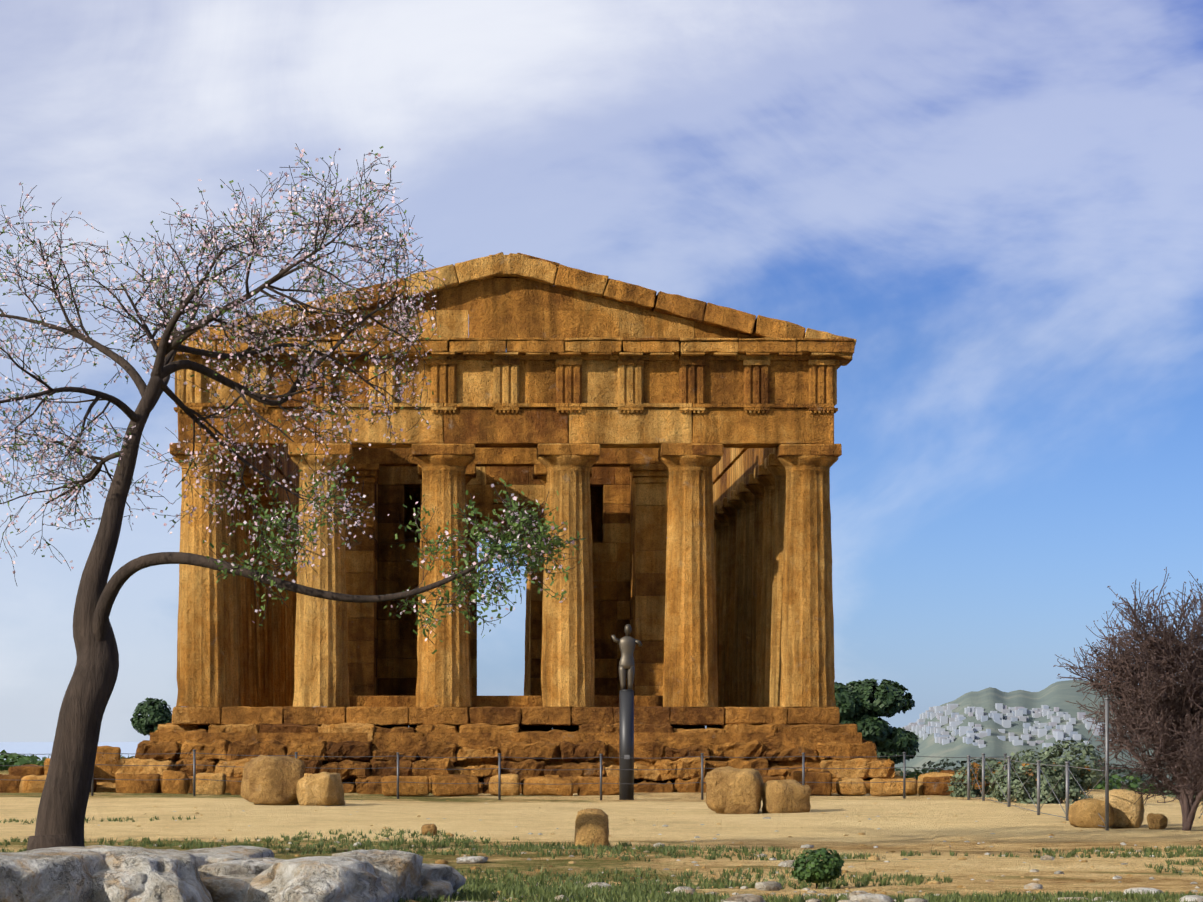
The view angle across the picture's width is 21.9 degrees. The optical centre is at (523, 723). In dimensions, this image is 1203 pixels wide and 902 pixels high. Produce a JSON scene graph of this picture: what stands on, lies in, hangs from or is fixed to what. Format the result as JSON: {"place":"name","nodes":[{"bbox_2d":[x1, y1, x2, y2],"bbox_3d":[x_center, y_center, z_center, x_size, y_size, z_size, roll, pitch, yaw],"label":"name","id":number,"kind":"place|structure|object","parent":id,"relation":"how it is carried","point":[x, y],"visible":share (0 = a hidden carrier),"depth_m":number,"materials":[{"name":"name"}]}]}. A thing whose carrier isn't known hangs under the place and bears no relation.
{"place":"outdoors","nodes":[
{"label":"outdoors","id":0,"kind":"place"},
{"bbox_2d":[0,680,1202,901],"bbox_3d":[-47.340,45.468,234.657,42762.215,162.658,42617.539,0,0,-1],"label":"ground","id":1,"kind":"structure","parent":0,"point":[916,824],"depth_m":50.89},
{"bbox_2d":[1,759,37,767],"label":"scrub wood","id":2,"kind":"object","parent":1,"relation":"on","point":[15,762],"visible":0.1,"depth_m":113.08,"materials":[{"name":"green plant"}]},
{"bbox_2d":[0,750,38,763],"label":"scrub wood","id":3,"kind":"object","parent":1,"relation":"on","point":[5,756],"visible":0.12,"depth_m":116.35,"materials":[{"name":"green plant"}]},
{"bbox_2d":[0,753,46,770],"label":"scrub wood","id":4,"kind":"object","parent":1,"relation":"on","point":[23,759],"visible":0.29,"depth_m":111.72,"materials":[{"name":"green plant"}]},
{"bbox_2d":[130,697,171,735],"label":"bush","id":5,"kind":"object","parent":1,"relation":"on","point":[156,711],"visible":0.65,"depth_m":228.54,"materials":[{"name":"green plant"}]},
{"bbox_2d":[0,143,446,850],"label":"tree","id":6,"kind":"object","parent":1,"relation":"on","point":[60,821],"visible":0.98,"depth_m":38.81,"materials":[{"name":"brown plant"}]},
{"bbox_2d":[93,459,584,653],"bbox_3d":[-2.393,-1.988,37.475,6.321,2.356,2.460,0,0,5],"label":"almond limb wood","id":7,"kind":"object","parent":6,"relation":"attached to","point":[121,576],"visible":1,"depth_m":37.30,"materials":[{"name":"green plant"}]},
{"bbox_2d":[241,755,344,805],"bbox_3d":[-4.820,1.207,64.710,2.185,1.172,1.242,0,0,8],"label":"boulder","id":8,"kind":"object","parent":1,"relation":"on","point":[275,780],"visible":0.85,"depth_m":64.25,"materials":[{"name":"stone"}]},
{"bbox_2d":[421,824,436,834],"bbox_3d":[-1.492,1.680,48.800,0.252,0.211,0.247,0,0,-1],"label":"stone","id":9,"kind":"object","parent":1,"relation":"on","point":[426,828],"visible":0.75,"depth_m":48.70,"materials":[{"name":"beige stone"}]},
{"bbox_2d":[0,746,971,796],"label":"stone blocks","id":10,"kind":"structure","parent":1,"relation":"on","point":[18,778],"depth_m":75.62,"materials":[{"name":"stone"}]},
{"bbox_2d":[95,706,902,793],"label":"stepped temple base","id":11,"kind":"object","parent":1,"relation":"on","point":[350,737],"visible":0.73,"depth_m":78.52,"materials":[{"name":"stone"}]},
{"bbox_2d":[169,443,236,706],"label":"column","id":12,"kind":"structure","parent":11,"relation":"on","point":[203,654],"depth_m":79.17,"materials":[{"name":"stone"}]},
{"bbox_2d":[226,453,245,706],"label":"column","id":13,"kind":"structure","parent":11,"relation":"on","point":[234,638],"depth_m":82.41,"materials":[{"name":"stone"}]},
{"bbox_2d":[235,465,254,706],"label":"column","id":14,"kind":"structure","parent":11,"relation":"on","point":[243,630],"depth_m":85.60,"materials":[{"name":"stone"}]},
{"bbox_2d":[244,473,262,706],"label":"column","id":15,"kind":"structure","parent":11,"relation":"on","point":[253,668],"depth_m":88.79,"materials":[{"name":"stone"}]},
{"bbox_2d":[253,481,270,706],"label":"column","id":16,"kind":"structure","parent":11,"relation":"on","point":[261,656],"depth_m":91.97,"materials":[{"name":"stone"}]},
{"bbox_2d":[261,490,277,706],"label":"column","id":17,"kind":"structure","parent":11,"relation":"on","point":[268,656],"depth_m":95.17,"materials":[{"name":"stone"}]},
{"bbox_2d":[269,497,284,706],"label":"column","id":18,"kind":"structure","parent":11,"relation":"on","point":[276,699],"depth_m":98.37,"materials":[{"name":"stone"}]},
{"bbox_2d":[276,505,290,706],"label":"column","id":19,"kind":"structure","parent":11,"relation":"on","point":[282,642],"depth_m":101.58,"materials":[{"name":"stone"}]},
{"bbox_2d":[283,512,296,705],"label":"column","id":20,"kind":"structure","parent":11,"relation":"on","point":[288,641],"depth_m":104.78,"materials":[{"name":"stone"}]},
{"bbox_2d":[288,518,297,705],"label":"column","id":21,"kind":"structure","parent":11,"relation":"on","point":[293,605],"depth_m":107.91,"materials":[{"name":"stone"}]},
{"bbox_2d":[294,532,297,601],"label":"column","id":22,"kind":"structure","parent":11,"relation":"on","point":[295,565],"depth_m":111.06,"materials":[{"name":"stone"}]},
{"bbox_2d":[288,443,353,706],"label":"column","id":23,"kind":"structure","parent":11,"relation":"on","point":[321,676],"depth_m":79.21,"materials":[{"name":"stone"}]},
{"bbox_2d":[412,443,474,706],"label":"column","id":24,"kind":"structure","parent":11,"relation":"on","point":[444,677],"depth_m":79.24,"materials":[{"name":"stone"}]},
{"bbox_2d":[343,410,668,707],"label":"inner temple wall","id":25,"kind":"structure","parent":11,"relation":"on","point":[628,490],"depth_m":89.76,"materials":[{"name":"stone"}]},
{"bbox_2d":[418,464,475,483],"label":"column","id":26,"kind":"structure","parent":25,"relation":"on","point":[470,473],"depth_m":85.21,"materials":[{"name":"stone"}]},
{"bbox_2d":[528,589,530,695],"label":"column","id":27,"kind":"structure","parent":25,"relation":"on","point":[529,680],"depth_m":111.34,"materials":[{"name":"stone"}]},
{"bbox_2d":[533,464,591,690],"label":"column","id":28,"kind":"structure","parent":25,"relation":"on","point":[539,472],"depth_m":85.76,"materials":[{"name":"stone"}]},
{"bbox_2d":[524,542,530,695],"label":"column","id":29,"kind":"structure","parent":11,"relation":"on","point":[528,588],"depth_m":117.45,"materials":[{"name":"stone"}]},
{"bbox_2d":[537,443,599,706],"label":"column","id":30,"kind":"structure","parent":11,"relation":"on","point":[568,666],"depth_m":79.28,"materials":[{"name":"stone"}]},
{"bbox_2d":[658,443,723,706],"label":"column","id":31,"kind":"structure","parent":11,"relation":"on","point":[690,675],"depth_m":79.33,"materials":[{"name":"stone"}]},
{"bbox_2d":[714,517,720,656],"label":"column","id":32,"kind":"structure","parent":11,"relation":"on","point":[717,538],"depth_m":104.85,"materials":[{"name":"stone"}]},
{"bbox_2d":[713,505,728,706],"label":"column","id":33,"kind":"structure","parent":11,"relation":"on","point":[721,517],"depth_m":101.72,"materials":[{"name":"stone"}]},
{"bbox_2d":[720,497,736,706],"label":"column","id":34,"kind":"structure","parent":11,"relation":"on","point":[729,510],"depth_m":98.53,"materials":[{"name":"stone"}]},
{"bbox_2d":[727,490,744,706],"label":"column","id":35,"kind":"structure","parent":11,"relation":"on","point":[737,503],"depth_m":95.34,"materials":[{"name":"stone"}]},
{"bbox_2d":[157,252,856,516],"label":"entablature","id":36,"kind":"structure","parent":35,"relation":"on","point":[543,349],"depth_m":79.20,"materials":[{"name":"stone"}]},
{"bbox_2d":[735,482,754,706],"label":"column","id":37,"kind":"structure","parent":11,"relation":"on","point":[744,494],"depth_m":92.13,"materials":[{"name":"stone"}]},
{"bbox_2d":[744,473,764,706],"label":"column","id":38,"kind":"structure","parent":11,"relation":"on","point":[755,487],"depth_m":88.93,"materials":[{"name":"stone"}]},
{"bbox_2d":[754,465,787,707],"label":"column","id":39,"kind":"structure","parent":11,"relation":"on","point":[765,478],"depth_m":85.73,"materials":[{"name":"stone"}]},
{"bbox_2d":[764,453,785,706],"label":"column","id":40,"kind":"structure","parent":11,"relation":"on","point":[775,469],"depth_m":82.55,"materials":[{"name":"stone"}]},
{"bbox_2d":[774,444,841,706],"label":"column","id":41,"kind":"structure","parent":11,"relation":"on","point":[807,658],"depth_m":79.36,"materials":[{"name":"stone"}]},
{"bbox_2d":[0,749,1006,799],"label":"fence","id":42,"kind":"object","parent":1,"relation":"on","point":[803,756],"visible":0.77,"depth_m":71.81,"materials":[{"name":"grey metal"}]},
{"bbox_2d":[574,808,608,846],"bbox_3d":[0.931,1.452,42.522,0.472,0.574,0.449,0,0,-1],"label":"stone bollard","id":43,"kind":"object","parent":1,"relation":"on","point":[591,825],"visible":0.81,"depth_m":42.32,"materials":[{"name":"beige stone"}]},
{"bbox_2d":[0,845,1202,901],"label":"rocks","id":44,"kind":"object","parent":1,"relation":"on","point":[100,873],"visible":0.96,"depth_m":23.10,"materials":[{"name":"stone"}]},
{"bbox_2d":[0,815,1202,901],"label":"grass tufts","id":45,"kind":"object","parent":1,"relation":"on","point":[517,890],"visible":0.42,"depth_m":34.18,"materials":[{"name":"green plant"}]},
{"bbox_2d":[10,795,1202,901],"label":"small stones","id":46,"kind":"object","parent":1,"relation":"on","point":[1035,885],"visible":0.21,"depth_m":35.77,"materials":[{"name":"beige stone"}]},
{"bbox_2d":[611,624,641,799],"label":"statue pole","id":47,"kind":"object","parent":1,"relation":"on","point":[627,643],"visible":1,"depth_m":72.53,"materials":[{"name":"black metal"}]},
{"bbox_2d":[705,766,811,813],"bbox_3d":[4.681,1.368,61.777,2.053,0.999,1.065,0,0,11],"label":"boulder","id":48,"kind":"object","parent":1,"relation":"on","point":[730,790],"visible":0.88,"depth_m":61.40,"materials":[{"name":"stone"}]},
{"bbox_2d":[790,848,844,888],"bbox_3d":[3.099,1.560,32.741,0.580,0.503,0.525,0,0,-1],"label":"bush","id":49,"kind":"object","parent":1,"relation":"on","point":[826,866],"visible":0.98,"depth_m":32.61,"materials":[{"name":"green plant"}]},
{"bbox_2d":[834,678,919,753],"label":"pine wood","id":50,"kind":"object","parent":1,"relation":"on","point":[864,704],"visible":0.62,"depth_m":183.79,"materials":[{"name":"green plant"}]},
{"bbox_2d":[876,746,918,764],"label":"pine wood","id":51,"kind":"object","parent":1,"relation":"on","point":[894,758],"visible":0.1,"depth_m":198.57,"materials":[{"name":"green plant"}]},
{"bbox_2d":[895,766,937,777],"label":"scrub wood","id":52,"kind":"object","parent":1,"relation":"on","point":[915,773],"visible":0.19,"depth_m":94.56,"materials":[{"name":"green plant"}]},
{"bbox_2d":[914,768,957,779],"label":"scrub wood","id":53,"kind":"object","parent":1,"relation":"on","point":[931,770],"visible":0.04,"depth_m":86.10,"materials":[{"name":"green plant"}]},
{"bbox_2d":[921,758,997,772],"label":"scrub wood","id":54,"kind":"object","parent":1,"relation":"on","point":[945,763],"visible":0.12,"depth_m":86.76,"materials":[{"name":"green plant"}]},
{"bbox_2d":[946,758,1040,797],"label":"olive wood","id":55,"kind":"object","parent":1,"relation":"on","point":[959,791],"visible":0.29,"depth_m":74.79,"materials":[{"name":"green plant"}]},
{"bbox_2d":[902,703,1137,749],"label":"town buildings","id":56,"kind":"structure","parent":1,"relation":"on","point":[944,737],"depth_m":2330.46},
{"bbox_2d":[970,760,1090,791],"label":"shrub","id":57,"kind":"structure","parent":1,"relation":"on","point":[976,767],"depth_m":80.84,"materials":[{"name":"plant"}]},
{"bbox_2d":[967,698,1109,830],"bbox_3d":[9.749,0.698,60.581,0.183,2.226,21.823,0,0,2],"label":"fence","id":58,"kind":"object","parent":1,"relation":"on","point":[1038,768],"visible":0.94,"depth_m":57.75,"materials":[{"name":"grey"}]},
{"bbox_2d":[988,739,1104,803],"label":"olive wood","id":59,"kind":"object","parent":1,"relation":"on","point":[1085,780],"visible":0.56,"depth_m":65.75,"materials":[{"name":"green plant"}]},
{"bbox_2d":[1089,774,1121,789],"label":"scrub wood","id":60,"kind":"object","parent":1,"relation":"on","point":[1100,785],"visible":0.12,"depth_m":83.95,"materials":[{"name":"green plant"}]},
{"bbox_2d":[1087,763,1147,788],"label":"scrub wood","id":61,"kind":"object","parent":1,"relation":"on","point":[1114,766],"visible":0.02,"depth_m":91.50,"materials":[{"name":"green plant"}]},
{"bbox_2d":[1068,789,1167,828],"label":"boulders","id":62,"kind":"object","parent":1,"relation":"on","point":[1124,812],"depth_m":50.95,"materials":[{"name":"stone"}]},
{"bbox_2d":[1091,773,1158,793],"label":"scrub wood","id":63,"kind":"object","parent":1,"relation":"on","point":[1134,784],"visible":0.23,"depth_m":85.14,"materials":[{"name":"green plant"}]},
{"bbox_2d":[1053,567,1202,830],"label":"bare tree","id":64,"kind":"object","parent":1,"relation":"on","point":[1174,708],"visible":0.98,"depth_m":49.59,"materials":[{"name":"brown plant"}]},
{"bbox_2d":[1097,769,1171,794],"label":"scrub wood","id":65,"kind":"object","parent":1,"relation":"on","point":[1115,771],"visible":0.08,"depth_m":90.33,"materials":[{"name":"green plant"}]},
{"bbox_2d":[1120,781,1169,796],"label":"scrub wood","id":66,"kind":"object","parent":1,"relation":"on","point":[1139,784],"visible":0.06,"depth_m":89.02,"materials":[{"name":"green plant"}]},
{"bbox_2d":[1156,784,1201,800],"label":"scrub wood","id":67,"kind":"object","parent":1,"relation":"on","point":[1171,795],"visible":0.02,"depth_m":86.40,"materials":[{"name":"green plant"}]},
{"bbox_2d":[0,0,1202,741],"label":"sky","id":68,"kind":"structure","parent":0,"point":[1000,202],"materials":[{"name":"blue"}]}
]}

